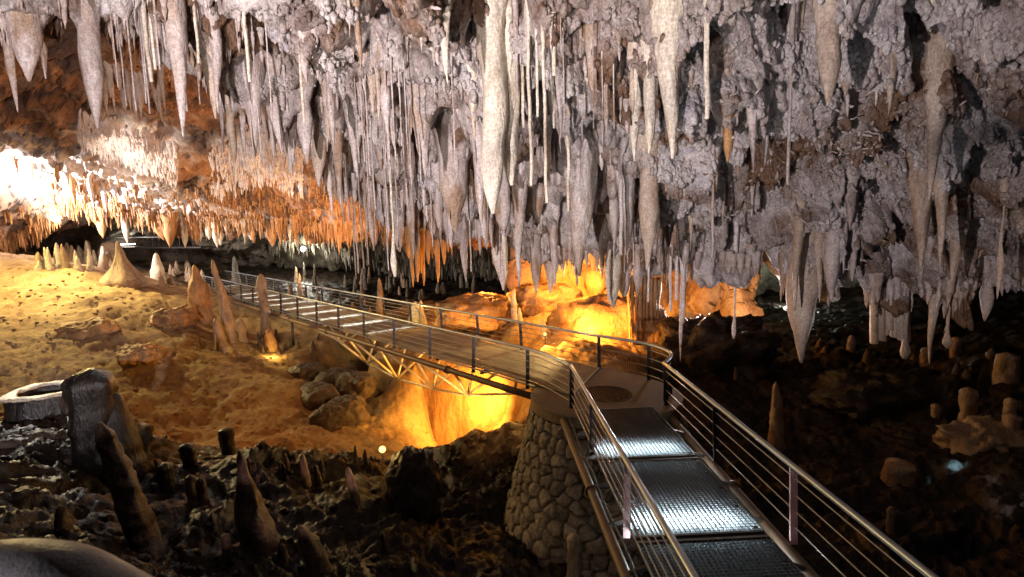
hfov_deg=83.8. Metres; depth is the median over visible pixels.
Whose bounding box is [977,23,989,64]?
stalactite
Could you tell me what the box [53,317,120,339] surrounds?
boulder
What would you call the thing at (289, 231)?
stalactite
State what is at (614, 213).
stalactite
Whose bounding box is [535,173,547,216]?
stalactite
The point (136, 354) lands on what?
boulder
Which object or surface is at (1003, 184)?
stalactite
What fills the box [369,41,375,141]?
soda straw
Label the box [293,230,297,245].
stalactite
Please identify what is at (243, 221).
stalactite
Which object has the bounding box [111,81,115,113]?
stalactite
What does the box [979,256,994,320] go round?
stalactite
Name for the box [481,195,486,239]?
stalactite
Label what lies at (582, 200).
stalactite
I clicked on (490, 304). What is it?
rock shelf
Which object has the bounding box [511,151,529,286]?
stalactite
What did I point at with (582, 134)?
stalactite
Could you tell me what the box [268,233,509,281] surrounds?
stalactites
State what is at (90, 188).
stalactite
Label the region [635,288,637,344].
drip column
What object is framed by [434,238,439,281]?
stalactite
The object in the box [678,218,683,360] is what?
stalactite
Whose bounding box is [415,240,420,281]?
stalactite
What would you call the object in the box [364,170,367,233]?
soda straw
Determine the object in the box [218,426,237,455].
stalagmite
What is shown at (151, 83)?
stalactite
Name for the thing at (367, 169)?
soda straw
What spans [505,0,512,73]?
stalactite
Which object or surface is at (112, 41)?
soda straw
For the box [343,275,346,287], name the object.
stalagmite
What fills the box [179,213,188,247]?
stalactite
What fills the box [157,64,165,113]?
stalactite
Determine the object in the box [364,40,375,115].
stalactite
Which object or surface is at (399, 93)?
soda straw
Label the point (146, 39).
soda straw
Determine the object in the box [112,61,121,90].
stalactite
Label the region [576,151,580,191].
stalactite
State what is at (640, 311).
drip column
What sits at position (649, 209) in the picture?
stalactite
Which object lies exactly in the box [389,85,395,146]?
stalactite
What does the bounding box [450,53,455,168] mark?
soda straw
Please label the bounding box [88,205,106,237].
stalactite
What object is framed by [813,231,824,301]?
stalactite
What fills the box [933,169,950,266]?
stalactite
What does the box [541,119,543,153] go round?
stalactite
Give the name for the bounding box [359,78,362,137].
soda straw
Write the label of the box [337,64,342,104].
stalactite
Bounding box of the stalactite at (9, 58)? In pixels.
[2,28,17,111]
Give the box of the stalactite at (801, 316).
[785,231,818,362]
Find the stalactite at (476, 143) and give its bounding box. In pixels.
[469,116,483,223]
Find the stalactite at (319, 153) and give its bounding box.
[310,80,326,186]
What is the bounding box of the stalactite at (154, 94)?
[151,79,157,110]
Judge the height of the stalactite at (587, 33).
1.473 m
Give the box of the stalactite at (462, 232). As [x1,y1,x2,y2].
[457,214,468,280]
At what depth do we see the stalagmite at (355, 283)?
43.17 m
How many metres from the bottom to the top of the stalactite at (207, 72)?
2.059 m
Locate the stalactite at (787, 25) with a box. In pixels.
[785,2,800,41]
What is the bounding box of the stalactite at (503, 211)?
[495,166,510,230]
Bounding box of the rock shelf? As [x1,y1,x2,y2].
[434,292,519,332]
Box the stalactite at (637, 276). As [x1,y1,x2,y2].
[632,243,642,296]
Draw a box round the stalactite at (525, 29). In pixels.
[524,3,531,67]
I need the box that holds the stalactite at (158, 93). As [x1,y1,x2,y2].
[154,73,161,120]
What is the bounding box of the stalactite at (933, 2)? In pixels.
[929,0,937,31]
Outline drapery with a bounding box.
[869,304,910,344]
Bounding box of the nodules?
[249,0,1023,300]
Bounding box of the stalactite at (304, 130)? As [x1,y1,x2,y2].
[296,69,314,163]
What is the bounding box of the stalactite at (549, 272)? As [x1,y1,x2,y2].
[541,236,553,292]
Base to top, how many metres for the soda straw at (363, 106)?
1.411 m
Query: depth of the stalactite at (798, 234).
12.36 m
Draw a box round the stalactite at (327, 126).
[324,100,329,142]
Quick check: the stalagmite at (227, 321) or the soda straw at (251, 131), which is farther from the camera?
the stalagmite at (227, 321)
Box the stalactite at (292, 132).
[287,114,296,162]
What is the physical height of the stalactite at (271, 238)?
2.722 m
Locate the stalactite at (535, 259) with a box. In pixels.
[530,234,541,293]
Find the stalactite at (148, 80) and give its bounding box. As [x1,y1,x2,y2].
[140,60,149,89]
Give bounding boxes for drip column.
[627,279,631,345]
[630,275,634,344]
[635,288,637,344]
[638,278,643,344]
[643,276,646,322]
[645,282,649,324]
[649,277,653,322]
[653,279,657,322]
[657,280,661,319]
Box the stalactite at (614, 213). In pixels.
[605,165,618,244]
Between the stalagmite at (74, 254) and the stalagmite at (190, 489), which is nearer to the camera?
the stalagmite at (190, 489)
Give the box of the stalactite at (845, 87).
[840,38,850,95]
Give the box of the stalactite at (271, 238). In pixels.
[264,222,276,245]
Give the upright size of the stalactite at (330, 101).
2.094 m
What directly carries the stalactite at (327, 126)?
hanging from the cave ceiling at (856, 12)
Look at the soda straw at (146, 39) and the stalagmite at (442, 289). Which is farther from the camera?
the stalagmite at (442, 289)
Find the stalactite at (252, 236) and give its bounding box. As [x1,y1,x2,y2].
[251,225,254,241]
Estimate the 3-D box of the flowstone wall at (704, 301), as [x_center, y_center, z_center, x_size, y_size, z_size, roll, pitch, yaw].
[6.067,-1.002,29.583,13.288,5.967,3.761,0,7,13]
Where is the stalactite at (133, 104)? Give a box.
[131,75,137,121]
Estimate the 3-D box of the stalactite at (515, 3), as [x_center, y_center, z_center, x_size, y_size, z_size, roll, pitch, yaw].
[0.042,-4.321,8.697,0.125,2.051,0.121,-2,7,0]
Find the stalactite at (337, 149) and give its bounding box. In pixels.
[330,111,344,207]
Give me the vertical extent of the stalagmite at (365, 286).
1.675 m
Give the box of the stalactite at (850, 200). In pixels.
[844,167,857,230]
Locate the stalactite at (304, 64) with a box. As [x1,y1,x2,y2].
[297,31,308,82]
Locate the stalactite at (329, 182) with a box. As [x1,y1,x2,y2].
[326,154,332,211]
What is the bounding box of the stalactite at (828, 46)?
[812,0,841,105]
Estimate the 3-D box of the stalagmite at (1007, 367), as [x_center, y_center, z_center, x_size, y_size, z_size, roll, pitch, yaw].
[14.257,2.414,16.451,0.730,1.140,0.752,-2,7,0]
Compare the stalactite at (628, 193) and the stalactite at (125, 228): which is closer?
the stalactite at (628, 193)
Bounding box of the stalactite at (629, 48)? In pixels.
[626,42,634,114]
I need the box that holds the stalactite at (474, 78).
[466,63,477,139]
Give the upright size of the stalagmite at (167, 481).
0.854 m
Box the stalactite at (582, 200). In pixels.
[569,139,597,275]
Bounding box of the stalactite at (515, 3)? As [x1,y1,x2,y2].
[512,0,518,74]
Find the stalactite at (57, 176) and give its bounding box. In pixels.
[53,162,60,183]
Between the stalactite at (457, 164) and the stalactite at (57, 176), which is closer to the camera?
the stalactite at (457, 164)
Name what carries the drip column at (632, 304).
attached to the flowstone block at (597, 313)
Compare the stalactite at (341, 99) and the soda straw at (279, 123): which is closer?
the stalactite at (341, 99)
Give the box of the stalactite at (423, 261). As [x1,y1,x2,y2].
[422,228,424,285]
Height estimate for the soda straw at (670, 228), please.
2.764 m
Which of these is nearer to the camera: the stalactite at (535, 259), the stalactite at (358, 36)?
the stalactite at (358, 36)
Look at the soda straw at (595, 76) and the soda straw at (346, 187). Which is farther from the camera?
the soda straw at (346, 187)
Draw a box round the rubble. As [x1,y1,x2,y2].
[0,264,1023,576]
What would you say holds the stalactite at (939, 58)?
hanging from the cave ceiling at (856, 12)
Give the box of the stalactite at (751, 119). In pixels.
[746,78,763,171]
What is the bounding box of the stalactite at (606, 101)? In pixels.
[603,79,608,129]
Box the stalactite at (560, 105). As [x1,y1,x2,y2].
[554,66,564,136]
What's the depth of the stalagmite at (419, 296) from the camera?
35.90 m
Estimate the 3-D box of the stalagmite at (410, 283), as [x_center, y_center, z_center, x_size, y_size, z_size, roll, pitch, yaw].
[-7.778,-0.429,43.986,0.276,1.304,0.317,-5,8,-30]
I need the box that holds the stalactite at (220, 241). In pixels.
[219,231,223,245]
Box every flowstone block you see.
[506,282,582,315]
[547,293,667,343]
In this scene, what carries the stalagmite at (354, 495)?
on the ground
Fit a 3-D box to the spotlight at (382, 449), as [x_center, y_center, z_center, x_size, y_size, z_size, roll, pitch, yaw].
[-2.986,3.822,13.214,0.184,0.425,0.254,-2,7,0]
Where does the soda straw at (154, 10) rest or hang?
hanging from the cave ceiling at (856, 12)
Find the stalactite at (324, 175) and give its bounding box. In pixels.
[322,155,326,188]
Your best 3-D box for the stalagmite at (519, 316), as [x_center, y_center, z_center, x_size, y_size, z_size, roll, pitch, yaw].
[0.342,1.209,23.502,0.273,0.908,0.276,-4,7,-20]
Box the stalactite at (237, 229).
[234,218,241,235]
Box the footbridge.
[201,270,599,400]
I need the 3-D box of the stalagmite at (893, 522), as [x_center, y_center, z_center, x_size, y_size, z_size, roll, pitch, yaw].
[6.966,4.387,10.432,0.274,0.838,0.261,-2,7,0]
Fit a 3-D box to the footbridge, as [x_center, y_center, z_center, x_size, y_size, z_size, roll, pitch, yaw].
[-10.353,1.463,28.583,3.134,2.778,39.864,-7,9,-40]
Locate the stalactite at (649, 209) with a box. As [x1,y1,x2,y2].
[637,134,659,269]
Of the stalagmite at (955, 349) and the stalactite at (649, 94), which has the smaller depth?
the stalactite at (649, 94)
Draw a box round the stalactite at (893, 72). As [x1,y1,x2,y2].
[886,52,896,115]
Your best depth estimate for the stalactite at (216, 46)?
10.04 m
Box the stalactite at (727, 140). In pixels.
[719,72,734,161]
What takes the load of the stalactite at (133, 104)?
hanging from the cave ceiling at (40, 125)
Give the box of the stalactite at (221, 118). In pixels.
[218,101,224,151]
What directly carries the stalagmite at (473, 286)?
on the ground
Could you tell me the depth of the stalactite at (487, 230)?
13.41 m
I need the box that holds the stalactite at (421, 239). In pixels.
[420,229,422,272]
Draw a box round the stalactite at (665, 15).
[648,0,683,158]
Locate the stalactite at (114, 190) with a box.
[111,184,117,196]
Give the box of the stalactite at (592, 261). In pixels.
[590,254,595,270]
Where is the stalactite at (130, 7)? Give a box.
[122,0,134,21]
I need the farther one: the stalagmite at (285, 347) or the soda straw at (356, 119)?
the stalagmite at (285, 347)
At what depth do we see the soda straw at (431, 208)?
14.10 m
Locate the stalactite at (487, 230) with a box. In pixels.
[486,199,488,240]
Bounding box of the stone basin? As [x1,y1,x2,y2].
[0,380,67,423]
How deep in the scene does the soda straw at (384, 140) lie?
10.77 m
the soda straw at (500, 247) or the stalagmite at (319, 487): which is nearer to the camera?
the stalagmite at (319, 487)
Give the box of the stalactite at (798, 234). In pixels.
[791,168,807,309]
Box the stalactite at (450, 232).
[447,213,452,247]
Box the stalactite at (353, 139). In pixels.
[342,100,361,177]
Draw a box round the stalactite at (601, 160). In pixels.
[598,142,603,170]
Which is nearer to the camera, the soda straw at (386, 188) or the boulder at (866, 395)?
the soda straw at (386, 188)
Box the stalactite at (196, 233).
[190,219,200,244]
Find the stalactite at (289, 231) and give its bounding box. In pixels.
[286,224,291,242]
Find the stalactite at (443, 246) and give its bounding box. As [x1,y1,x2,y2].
[441,239,445,263]
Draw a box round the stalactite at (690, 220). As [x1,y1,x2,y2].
[687,206,692,250]
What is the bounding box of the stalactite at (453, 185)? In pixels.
[432,111,467,232]
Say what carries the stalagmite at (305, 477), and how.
on the ground
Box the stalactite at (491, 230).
[489,219,492,245]
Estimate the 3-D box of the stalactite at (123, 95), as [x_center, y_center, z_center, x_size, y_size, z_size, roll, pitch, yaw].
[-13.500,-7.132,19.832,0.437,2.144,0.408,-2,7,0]
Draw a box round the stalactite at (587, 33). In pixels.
[583,21,598,90]
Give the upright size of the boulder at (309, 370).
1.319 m
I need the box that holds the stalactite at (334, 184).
[333,175,336,198]
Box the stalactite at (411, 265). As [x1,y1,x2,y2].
[409,237,413,286]
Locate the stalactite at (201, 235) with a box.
[197,219,203,241]
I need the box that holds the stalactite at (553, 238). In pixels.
[548,202,559,284]
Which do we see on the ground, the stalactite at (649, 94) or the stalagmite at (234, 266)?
the stalagmite at (234, 266)
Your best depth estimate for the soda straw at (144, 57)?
11.50 m
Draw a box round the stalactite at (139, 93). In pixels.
[133,71,143,117]
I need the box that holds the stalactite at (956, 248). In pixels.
[948,174,970,283]
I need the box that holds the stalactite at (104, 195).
[99,180,106,212]
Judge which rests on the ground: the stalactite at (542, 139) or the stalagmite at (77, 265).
the stalagmite at (77, 265)
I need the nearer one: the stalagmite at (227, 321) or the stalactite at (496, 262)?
the stalactite at (496, 262)
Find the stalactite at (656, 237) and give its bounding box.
[653,186,660,250]
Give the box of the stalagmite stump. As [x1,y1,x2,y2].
[60,368,118,473]
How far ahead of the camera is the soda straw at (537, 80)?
8.49 m
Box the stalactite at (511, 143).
[504,13,519,185]
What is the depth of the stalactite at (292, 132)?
12.92 m
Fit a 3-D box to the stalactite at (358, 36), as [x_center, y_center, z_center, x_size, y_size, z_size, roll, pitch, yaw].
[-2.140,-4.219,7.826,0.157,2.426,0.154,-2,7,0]
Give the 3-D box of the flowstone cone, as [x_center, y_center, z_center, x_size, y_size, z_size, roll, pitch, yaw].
[-20.691,-1.270,30.130,2.135,2.508,2.353,-2,7,0]
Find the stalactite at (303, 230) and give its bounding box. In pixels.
[302,227,307,244]
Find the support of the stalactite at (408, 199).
hanging from the cave ceiling at (856, 12)
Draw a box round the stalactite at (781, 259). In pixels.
[778,248,785,301]
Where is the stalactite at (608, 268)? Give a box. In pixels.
[605,214,611,303]
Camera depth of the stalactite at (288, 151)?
14.20 m
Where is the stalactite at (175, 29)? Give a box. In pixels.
[163,0,187,136]
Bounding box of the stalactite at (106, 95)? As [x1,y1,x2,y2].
[103,74,108,115]
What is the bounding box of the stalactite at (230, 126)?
[225,95,237,162]
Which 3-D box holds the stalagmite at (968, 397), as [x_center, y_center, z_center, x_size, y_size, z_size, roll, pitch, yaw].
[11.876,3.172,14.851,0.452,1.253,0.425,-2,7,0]
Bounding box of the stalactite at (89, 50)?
[77,0,104,128]
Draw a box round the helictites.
[331,3,1018,291]
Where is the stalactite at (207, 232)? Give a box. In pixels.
[203,221,211,239]
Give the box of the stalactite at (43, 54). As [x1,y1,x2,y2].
[40,37,47,78]
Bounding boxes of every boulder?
[0,414,172,476]
[0,538,152,576]
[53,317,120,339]
[114,342,165,365]
[148,305,201,329]
[288,361,326,379]
[300,381,339,410]
[308,404,345,431]
[312,367,353,385]
[325,395,370,425]
[335,371,380,402]
[341,472,388,498]
[368,328,511,445]
[385,445,440,524]
[646,310,784,381]
[806,366,940,423]
[932,415,1023,455]
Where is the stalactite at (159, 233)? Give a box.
[152,214,165,239]
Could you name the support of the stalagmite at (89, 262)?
on the ground
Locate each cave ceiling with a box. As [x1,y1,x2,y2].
[0,0,1023,330]
[0,25,589,264]
[75,216,860,295]
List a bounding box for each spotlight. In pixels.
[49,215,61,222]
[378,445,385,463]
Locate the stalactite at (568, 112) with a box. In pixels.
[564,106,572,159]
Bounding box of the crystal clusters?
[77,108,303,202]
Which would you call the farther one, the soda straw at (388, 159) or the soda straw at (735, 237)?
the soda straw at (735, 237)
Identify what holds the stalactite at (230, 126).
hanging from the cave ceiling at (856, 12)
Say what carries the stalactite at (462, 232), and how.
hanging from the cave ceiling at (856, 12)
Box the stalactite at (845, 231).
[842,221,847,273]
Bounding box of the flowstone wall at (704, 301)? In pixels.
[505,247,763,318]
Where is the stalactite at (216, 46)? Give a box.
[204,7,221,112]
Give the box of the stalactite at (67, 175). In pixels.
[64,171,69,189]
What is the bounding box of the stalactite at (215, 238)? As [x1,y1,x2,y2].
[211,222,218,246]
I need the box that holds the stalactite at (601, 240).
[598,214,604,279]
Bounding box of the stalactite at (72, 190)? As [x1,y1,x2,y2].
[69,173,76,203]
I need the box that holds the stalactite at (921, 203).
[905,150,932,270]
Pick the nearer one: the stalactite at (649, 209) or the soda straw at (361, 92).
the soda straw at (361, 92)
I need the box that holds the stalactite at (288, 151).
[284,130,293,176]
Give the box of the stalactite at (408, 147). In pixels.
[406,131,411,169]
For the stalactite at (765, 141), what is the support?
hanging from the cave ceiling at (856, 12)
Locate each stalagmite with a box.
[33,252,43,268]
[34,260,43,269]
[43,247,46,268]
[46,247,54,270]
[53,243,60,267]
[53,505,73,536]
[60,244,70,268]
[64,242,68,255]
[68,245,73,261]
[73,250,77,263]
[73,256,82,271]
[76,245,82,261]
[83,241,89,263]
[86,249,93,270]
[92,250,97,264]
[94,422,167,561]
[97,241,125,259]
[97,246,105,266]
[99,392,154,480]
[100,252,109,269]
[106,253,112,266]
[150,253,166,282]
[156,462,176,493]
[158,271,163,286]
[167,275,175,284]
[168,264,171,274]
[174,261,179,270]
[179,443,196,468]
[184,474,198,507]
[187,265,216,324]
[188,267,191,281]
[195,477,209,506]
[211,259,237,343]
[213,318,232,353]
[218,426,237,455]
[220,533,232,558]
[231,256,240,282]
[234,450,280,555]
[236,318,249,342]
[246,456,252,470]
[252,460,257,471]
[254,475,260,483]
[255,274,270,336]
[260,472,268,482]
[261,343,265,353]
[264,329,277,351]
[274,329,279,342]
[277,462,282,479]
[277,543,288,565]
[283,343,288,350]
[283,453,289,468]
[283,466,287,480]
[294,266,297,282]
[296,338,300,349]
[297,273,302,298]
[297,525,333,576]
[300,454,311,486]
[303,262,306,280]
[310,340,315,354]
[313,268,316,284]
[313,465,323,491]
[319,458,325,476]
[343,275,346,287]
[345,467,361,505]
[352,445,358,467]
[353,275,357,288]
[360,274,363,299]
[363,271,367,289]
[363,455,368,468]
[367,267,371,283]
[376,278,383,317]
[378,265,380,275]
[380,531,388,555]
[385,276,387,289]
[388,275,392,292]
[405,279,408,296]
[408,301,419,325]
[409,275,412,287]
[418,290,421,299]
[419,300,427,327]
[435,282,439,293]
[440,282,446,293]
[446,527,454,546]
[459,274,464,287]
[471,276,474,293]
[510,289,516,319]
[517,307,522,320]
[541,318,547,338]
[566,533,582,576]
[733,366,738,379]
[767,382,785,452]
[815,338,825,347]
[820,346,829,353]
[846,335,855,352]
[862,349,874,364]
[880,457,915,486]
[886,506,900,535]
[909,353,917,360]
[919,347,932,366]
[930,403,941,417]
[943,323,953,336]
[949,336,961,357]
[951,363,959,374]
[958,387,978,418]
[960,369,972,380]
[968,366,973,378]
[985,348,996,359]
[991,352,1022,385]
[1002,398,1017,414]
[1002,414,1023,430]
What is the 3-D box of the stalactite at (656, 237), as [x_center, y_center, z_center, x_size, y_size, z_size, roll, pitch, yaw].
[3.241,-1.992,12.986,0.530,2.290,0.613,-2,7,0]
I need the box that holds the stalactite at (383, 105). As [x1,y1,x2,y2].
[374,29,390,136]
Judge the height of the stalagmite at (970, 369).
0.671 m
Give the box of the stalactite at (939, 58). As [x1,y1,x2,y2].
[923,25,954,199]
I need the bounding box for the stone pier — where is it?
[503,404,697,576]
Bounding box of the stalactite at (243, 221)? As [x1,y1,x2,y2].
[240,218,245,241]
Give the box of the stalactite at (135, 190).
[132,184,138,201]
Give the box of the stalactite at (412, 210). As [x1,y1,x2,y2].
[409,186,414,258]
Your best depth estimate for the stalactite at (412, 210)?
15.11 m
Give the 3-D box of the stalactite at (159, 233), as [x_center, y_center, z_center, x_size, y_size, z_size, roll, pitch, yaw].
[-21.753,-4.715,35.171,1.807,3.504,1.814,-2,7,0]
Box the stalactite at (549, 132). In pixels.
[547,121,551,186]
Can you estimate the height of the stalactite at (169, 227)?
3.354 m
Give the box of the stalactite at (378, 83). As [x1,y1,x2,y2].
[373,56,380,127]
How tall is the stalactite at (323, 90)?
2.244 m
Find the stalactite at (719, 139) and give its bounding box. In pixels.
[714,136,722,200]
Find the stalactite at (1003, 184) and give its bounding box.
[996,176,1008,298]
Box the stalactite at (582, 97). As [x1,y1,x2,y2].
[580,85,586,120]
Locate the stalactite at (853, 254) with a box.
[850,230,858,280]
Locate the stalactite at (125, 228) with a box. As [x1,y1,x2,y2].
[121,216,128,243]
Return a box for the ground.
[0,251,1023,576]
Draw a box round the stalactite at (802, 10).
[799,0,805,30]
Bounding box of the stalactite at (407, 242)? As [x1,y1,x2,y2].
[405,227,409,258]
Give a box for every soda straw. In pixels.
[110,12,118,87]
[110,23,114,58]
[117,16,126,105]
[126,22,136,109]
[137,11,146,103]
[139,9,150,113]
[141,2,153,81]
[147,0,156,69]
[152,0,160,68]
[192,0,199,62]
[197,77,200,103]
[241,0,250,81]
[246,18,254,134]
[248,100,254,161]
[250,13,261,153]
[264,20,272,120]
[277,90,282,154]
[298,54,304,122]
[342,190,343,223]
[345,154,349,220]
[349,168,356,278]
[351,158,358,273]
[354,75,359,162]
[358,185,364,268]
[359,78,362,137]
[359,89,364,161]
[360,78,362,107]
[362,82,364,126]
[362,166,368,264]
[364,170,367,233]
[365,88,370,175]
[365,140,369,201]
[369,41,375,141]
[370,120,375,208]
[371,172,376,243]
[382,115,385,163]
[383,139,388,237]
[383,160,388,270]
[384,69,390,159]
[387,137,389,182]
[387,151,396,276]
[389,48,396,159]
[393,150,398,247]
[395,24,402,145]
[400,91,407,205]
[401,32,408,165]
[407,105,411,171]
[418,130,421,181]
[428,162,432,246]
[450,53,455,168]
[467,169,471,271]
[499,226,500,273]
[516,68,517,98]
[519,0,524,127]
[525,0,532,185]
[532,113,534,169]
[534,26,538,116]
[541,25,547,202]
[551,12,555,75]
[551,72,554,128]
[560,17,561,54]
[562,19,564,121]
[565,115,570,211]
[592,6,593,127]
[595,23,596,103]
[601,20,602,119]
[613,34,614,129]
[618,137,623,255]
[624,240,624,272]
[632,212,634,264]
[647,264,649,301]
[658,228,660,264]
[668,224,672,311]
[675,256,678,299]
[681,217,685,322]
[703,0,709,118]
[711,139,715,258]
[732,220,738,338]
[786,3,795,184]
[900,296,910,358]
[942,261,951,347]
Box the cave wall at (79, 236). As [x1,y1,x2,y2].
[15,226,260,265]
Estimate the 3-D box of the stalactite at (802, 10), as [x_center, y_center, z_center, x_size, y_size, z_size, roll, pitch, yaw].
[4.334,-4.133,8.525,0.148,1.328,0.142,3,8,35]
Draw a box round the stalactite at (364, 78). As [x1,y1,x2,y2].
[362,52,365,91]
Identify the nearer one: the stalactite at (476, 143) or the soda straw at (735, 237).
the stalactite at (476, 143)
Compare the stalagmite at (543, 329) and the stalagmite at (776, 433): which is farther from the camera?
the stalagmite at (543, 329)
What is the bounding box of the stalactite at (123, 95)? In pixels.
[120,72,126,114]
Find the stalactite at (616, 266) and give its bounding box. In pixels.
[605,220,623,307]
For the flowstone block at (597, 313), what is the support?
on the ground
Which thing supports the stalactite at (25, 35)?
hanging from the cave ceiling at (856, 12)
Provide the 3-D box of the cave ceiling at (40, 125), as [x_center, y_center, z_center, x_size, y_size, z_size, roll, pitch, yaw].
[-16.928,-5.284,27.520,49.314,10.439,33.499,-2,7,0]
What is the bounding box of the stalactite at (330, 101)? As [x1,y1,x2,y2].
[324,71,335,145]
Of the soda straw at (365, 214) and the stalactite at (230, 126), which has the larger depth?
the soda straw at (365, 214)
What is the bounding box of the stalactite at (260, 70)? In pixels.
[243,53,264,156]
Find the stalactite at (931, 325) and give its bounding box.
[927,294,938,363]
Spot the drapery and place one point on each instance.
(883, 325)
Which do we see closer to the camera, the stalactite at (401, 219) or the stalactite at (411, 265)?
the stalactite at (401, 219)
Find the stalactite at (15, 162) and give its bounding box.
[13,156,18,175]
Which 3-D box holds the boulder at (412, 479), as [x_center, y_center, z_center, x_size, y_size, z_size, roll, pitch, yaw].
[-2.175,4.563,12.801,1.218,2.260,1.383,-2,7,0]
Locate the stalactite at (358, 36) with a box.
[353,0,362,72]
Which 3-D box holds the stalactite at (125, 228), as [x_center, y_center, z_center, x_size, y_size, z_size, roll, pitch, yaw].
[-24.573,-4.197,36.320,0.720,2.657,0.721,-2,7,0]
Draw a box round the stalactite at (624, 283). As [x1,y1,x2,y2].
[619,240,632,296]
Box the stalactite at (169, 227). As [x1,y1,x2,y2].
[159,211,177,247]
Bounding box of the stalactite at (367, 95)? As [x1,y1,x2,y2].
[364,81,369,145]
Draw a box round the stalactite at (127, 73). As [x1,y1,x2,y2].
[124,66,130,108]
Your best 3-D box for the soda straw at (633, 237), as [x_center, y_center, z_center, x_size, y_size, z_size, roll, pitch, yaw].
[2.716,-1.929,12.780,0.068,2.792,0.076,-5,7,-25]
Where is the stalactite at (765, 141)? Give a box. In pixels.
[762,86,771,165]
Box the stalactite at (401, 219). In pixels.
[394,191,404,251]
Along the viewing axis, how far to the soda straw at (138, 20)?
11.46 m
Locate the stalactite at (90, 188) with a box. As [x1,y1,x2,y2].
[86,175,93,207]
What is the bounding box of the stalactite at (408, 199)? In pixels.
[407,186,409,212]
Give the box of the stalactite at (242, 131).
[238,112,245,151]
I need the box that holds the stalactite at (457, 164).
[456,154,459,171]
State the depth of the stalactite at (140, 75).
19.71 m
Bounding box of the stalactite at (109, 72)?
[103,61,113,97]
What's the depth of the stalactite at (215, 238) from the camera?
35.65 m
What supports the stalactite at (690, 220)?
hanging from the cave ceiling at (856, 12)
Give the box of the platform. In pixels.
[531,333,683,428]
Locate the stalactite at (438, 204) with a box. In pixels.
[430,161,442,227]
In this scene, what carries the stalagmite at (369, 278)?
on the ground
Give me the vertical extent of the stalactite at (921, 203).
2.672 m
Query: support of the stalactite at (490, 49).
hanging from the cave ceiling at (856, 12)
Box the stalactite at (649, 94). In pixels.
[640,26,656,152]
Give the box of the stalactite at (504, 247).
[502,234,507,278]
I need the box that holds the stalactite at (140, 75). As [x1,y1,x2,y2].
[137,71,144,96]
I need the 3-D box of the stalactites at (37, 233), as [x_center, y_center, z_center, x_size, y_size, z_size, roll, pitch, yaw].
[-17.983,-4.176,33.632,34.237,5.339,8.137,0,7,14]
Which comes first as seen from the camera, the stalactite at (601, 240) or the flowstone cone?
the stalactite at (601, 240)
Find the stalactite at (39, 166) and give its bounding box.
[36,161,41,175]
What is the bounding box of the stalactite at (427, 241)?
[425,230,430,263]
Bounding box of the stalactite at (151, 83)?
[150,61,153,90]
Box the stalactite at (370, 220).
[367,193,373,249]
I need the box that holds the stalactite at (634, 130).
[629,76,643,160]
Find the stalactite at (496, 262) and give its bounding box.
[492,245,507,289]
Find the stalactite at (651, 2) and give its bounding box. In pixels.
[649,0,656,65]
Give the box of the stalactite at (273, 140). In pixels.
[266,109,276,157]
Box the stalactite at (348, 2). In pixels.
[346,0,350,34]
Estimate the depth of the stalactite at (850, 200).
11.55 m
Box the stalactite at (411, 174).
[407,134,414,188]
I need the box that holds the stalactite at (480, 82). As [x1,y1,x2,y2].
[471,14,482,107]
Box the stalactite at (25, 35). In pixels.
[4,11,43,81]
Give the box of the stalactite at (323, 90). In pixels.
[318,74,328,151]
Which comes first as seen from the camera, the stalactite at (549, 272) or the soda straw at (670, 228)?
the soda straw at (670, 228)
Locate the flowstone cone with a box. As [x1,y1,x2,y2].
[99,241,148,287]
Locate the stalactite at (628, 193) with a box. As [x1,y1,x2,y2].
[612,165,635,254]
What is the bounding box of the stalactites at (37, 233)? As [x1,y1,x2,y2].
[0,171,458,253]
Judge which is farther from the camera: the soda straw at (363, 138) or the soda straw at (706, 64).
the soda straw at (363, 138)
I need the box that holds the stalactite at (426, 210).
[425,205,427,222]
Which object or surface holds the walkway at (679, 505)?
attached to the platform
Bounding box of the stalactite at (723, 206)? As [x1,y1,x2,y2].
[722,165,725,222]
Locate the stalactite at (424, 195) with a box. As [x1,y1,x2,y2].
[419,162,425,208]
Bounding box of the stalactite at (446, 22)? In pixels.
[441,0,450,83]
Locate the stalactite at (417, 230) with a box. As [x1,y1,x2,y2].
[405,197,420,254]
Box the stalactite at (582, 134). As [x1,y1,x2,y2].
[581,125,582,147]
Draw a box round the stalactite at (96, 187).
[94,174,97,197]
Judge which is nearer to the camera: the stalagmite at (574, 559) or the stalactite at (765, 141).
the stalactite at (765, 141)
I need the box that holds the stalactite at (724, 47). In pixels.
[722,39,729,74]
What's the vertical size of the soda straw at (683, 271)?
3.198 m
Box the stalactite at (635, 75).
[632,42,637,107]
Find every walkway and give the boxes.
[106,236,212,248]
[560,362,938,576]
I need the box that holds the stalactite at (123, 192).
[121,187,127,209]
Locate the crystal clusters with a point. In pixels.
(109, 137)
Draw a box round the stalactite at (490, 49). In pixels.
[475,0,507,213]
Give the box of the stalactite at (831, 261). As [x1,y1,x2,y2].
[823,219,845,301]
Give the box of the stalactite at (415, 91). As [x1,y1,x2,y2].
[405,82,430,176]
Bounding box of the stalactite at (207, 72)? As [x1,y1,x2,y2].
[200,41,218,118]
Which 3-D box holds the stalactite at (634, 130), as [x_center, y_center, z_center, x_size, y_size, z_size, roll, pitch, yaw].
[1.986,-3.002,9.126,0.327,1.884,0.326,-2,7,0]
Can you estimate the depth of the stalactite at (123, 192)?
32.46 m
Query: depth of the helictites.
10.10 m
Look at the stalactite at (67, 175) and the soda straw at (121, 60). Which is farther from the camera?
the stalactite at (67, 175)
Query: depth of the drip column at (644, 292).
21.51 m
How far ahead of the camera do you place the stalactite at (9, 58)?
10.82 m
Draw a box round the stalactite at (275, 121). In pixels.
[263,47,285,150]
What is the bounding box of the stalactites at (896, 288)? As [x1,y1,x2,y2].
[0,0,1020,318]

